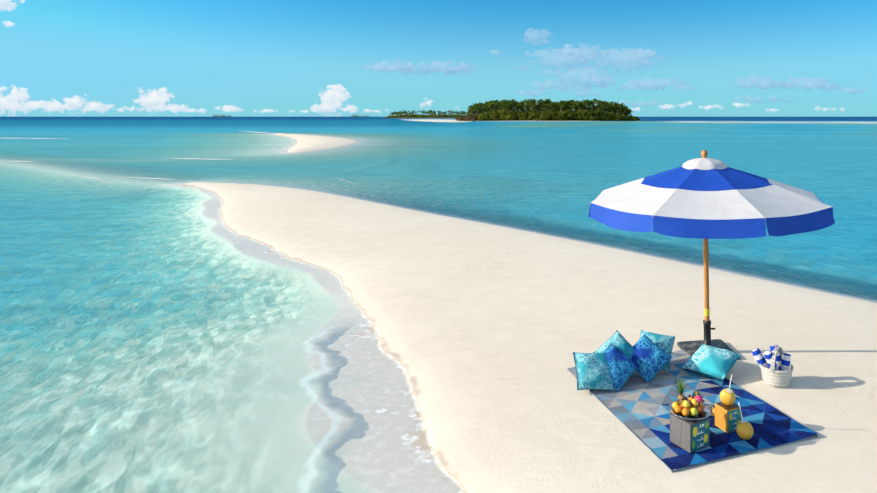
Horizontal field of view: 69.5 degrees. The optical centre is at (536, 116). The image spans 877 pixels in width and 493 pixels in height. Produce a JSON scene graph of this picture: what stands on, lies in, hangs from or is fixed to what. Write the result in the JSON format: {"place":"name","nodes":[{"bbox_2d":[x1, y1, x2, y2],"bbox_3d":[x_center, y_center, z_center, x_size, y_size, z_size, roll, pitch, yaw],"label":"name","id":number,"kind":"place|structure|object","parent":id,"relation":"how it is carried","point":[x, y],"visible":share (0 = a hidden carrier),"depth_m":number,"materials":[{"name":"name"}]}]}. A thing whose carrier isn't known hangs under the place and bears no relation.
{"place":"outdoors","nodes":[
{"label":"outdoors","id":0,"kind":"place"},
{"bbox_2d":[0,0,865,116],"bbox_3d":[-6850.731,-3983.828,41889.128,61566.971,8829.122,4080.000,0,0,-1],"label":"cloud","id":1,"kind":"structure","parent":0,"point":[334,98],"depth_m":43221.66,"materials":[{"name":"white"}]},
{"bbox_2d":[0,117,876,492],"bbox_3d":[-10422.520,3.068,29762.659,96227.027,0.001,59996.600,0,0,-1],"label":"sea water","id":2,"kind":"structure","parent":0,"point":[160,335],"depth_m":12.79,"materials":[{"name":"teal liquid"}]},
{"bbox_2d":[0,121,876,182],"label":"reef surf water","id":3,"kind":"structure","parent":0,"point":[350,182],"depth_m":85.97,"materials":[{"name":"liquid"}]},
{"bbox_2d":[0,0,876,116],"label":"sky","id":4,"kind":"structure","parent":0,"point":[279,56],"materials":[{"name":"blue"}]},
{"bbox_2d":[420,120,628,121],"bbox_3d":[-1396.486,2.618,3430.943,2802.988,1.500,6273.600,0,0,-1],"label":"island beach","id":5,"kind":"structure","parent":0,"point":[525,120],"depth_m":415.76,"materials":[{"name":"beige sand"}]},
{"bbox_2d":[212,99,639,120],"bbox_3d":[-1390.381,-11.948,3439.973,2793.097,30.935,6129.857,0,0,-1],"label":"island palm trees","id":6,"kind":"object","parent":5,"relation":"on","point":[541,109],"visible":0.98,"depth_m":431.52,"materials":[{"name":"green plant"}]},
{"bbox_2d":[179,133,876,492],"bbox_3d":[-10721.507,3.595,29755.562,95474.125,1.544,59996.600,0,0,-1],"label":"sand ground","id":7,"kind":"structure","parent":0,"point":[485,331],"depth_m":8.47,"materials":[{"name":"beige sand"}]},
{"bbox_2d":[567,350,817,471],"bbox_3d":[1.469,2.978,6.460,1.556,0.152,2.209,0,0,-20],"label":"picnic rug","id":8,"kind":"object","parent":7,"relation":"on","point":[637,404],"visible":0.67,"depth_m":6.06,"materials":[{"name":"fabric"}]},
{"bbox_2d":[573,352,614,389],"bbox_3d":[0.621,2.769,6.762,0.418,0.334,0.342,0,0,-6],"label":"cushion","id":9,"kind":"object","parent":8,"relation":"on","point":[592,371],"visible":0.94,"depth_m":6.66,"materials":[{"name":"teal fabric"}]},
{"bbox_2d":[593,330,633,359],"bbox_3d":[0.918,2.712,7.086,0.339,0.442,0.457,0,0,-43],"label":"cushion","id":10,"kind":"object","parent":8,"relation":"on","point":[619,341],"visible":0.35,"depth_m":7.07,"materials":[{"name":"teal fabric"}]},
{"bbox_2d":[604,343,639,391],"bbox_3d":[0.858,2.751,6.835,0.449,0.366,0.348,0,0,-41],"label":"cushion","id":11,"kind":"object","parent":8,"relation":"on","point":[622,368],"visible":0.71,"depth_m":6.75,"materials":[{"name":"blue fabric"}]},
{"bbox_2d":[632,333,672,382],"bbox_3d":[1.241,2.732,7.037,0.478,0.398,0.355,0,0,44],"label":"cushion","id":12,"kind":"object","parent":8,"relation":"on","point":[650,357],"visible":0.75,"depth_m":6.94,"materials":[{"name":"blue fabric"}]},
{"bbox_2d":[640,330,675,370],"bbox_3d":[1.391,2.754,7.319,0.420,0.351,0.317,0,0,28],"label":"cushion","id":13,"kind":"object","parent":8,"relation":"on","point":[665,343],"visible":0.35,"depth_m":7.27,"materials":[{"name":"teal fabric"}]},
{"bbox_2d":[670,413,709,452],"bbox_3d":[1.373,2.807,5.575,0.250,0.250,0.252,0,0,-33],"label":"grey crate","id":14,"kind":"object","parent":8,"relation":"on","point":[689,436],"visible":0.9,"depth_m":5.48,"materials":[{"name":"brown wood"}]},
{"bbox_2d":[668,376,711,420],"bbox_3d":[1.373,2.534,5.578,0.381,0.301,0.385,0,0,-1],"label":"fruit bowl","id":15,"kind":"object","parent":14,"relation":"on","point":[692,408],"visible":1,"depth_m":5.54,"materials":[{"name":"food"}]},
{"bbox_2d":[682,344,741,379],"bbox_3d":[2.006,2.806,7.112,0.500,0.254,0.485,0,0,42],"label":"cushion","id":16,"kind":"object","parent":8,"relation":"on","point":[711,361],"visible":1,"depth_m":7.01,"materials":[{"name":"teal fabric"}]},
{"bbox_2d":[715,402,740,432],"bbox_3d":[1.800,2.823,5.848,0.170,0.210,0.172,0,0,-25],"label":"box","id":17,"kind":"object","parent":8,"relation":"on","point":[727,419],"visible":0.81,"depth_m":5.78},
{"bbox_2d":[720,375,735,405],"bbox_3d":[1.797,2.565,5.848,0.144,0.311,0.144,0,0,-1],"label":"coconut drink","id":18,"kind":"object","parent":17,"relation":"on","point":[727,397],"visible":1,"depth_m":5.80,"materials":[{"name":"yellow plant"}]},
{"bbox_2d":[736,402,753,439],"bbox_3d":[1.889,2.773,5.649,0.148,0.316,0.147,0,0,-1],"label":"coconut","id":19,"kind":"object","parent":8,"relation":"on","point":[744,430],"visible":1,"depth_m":5.60,"materials":[{"name":"yellow plant"}]},
{"bbox_2d":[588,150,834,359],"bbox_3d":[2.096,1.692,7.710,2.767,2.558,2.797,0,0,14],"label":"beach umbrella","id":20,"kind":"object","parent":7,"relation":"on","point":[704,198],"visible":0.96,"depth_m":6.87,"materials":[{"name":"white fabric"}]},
{"bbox_2d":[751,345,793,387],"bbox_3d":[2.610,2.737,6.845,0.415,0.400,0.352,0,0,-1],"label":"towel basket","id":21,"kind":"object","parent":7,"relation":"on","point":[776,367],"visible":1,"depth_m":6.76,"materials":[{"name":"white wicker"}]},
{"bbox_2d":[707,404,714,416],"bbox_3d":[1.731,2.894,6.146,0.247,0.061,0.247,0,0,-1],"label":"fruit plate","id":22,"kind":"object","parent":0,"point":[712,407],"visible":0.27,"depth_m":6.10,"materials":[{"name":"food"}]}
]}

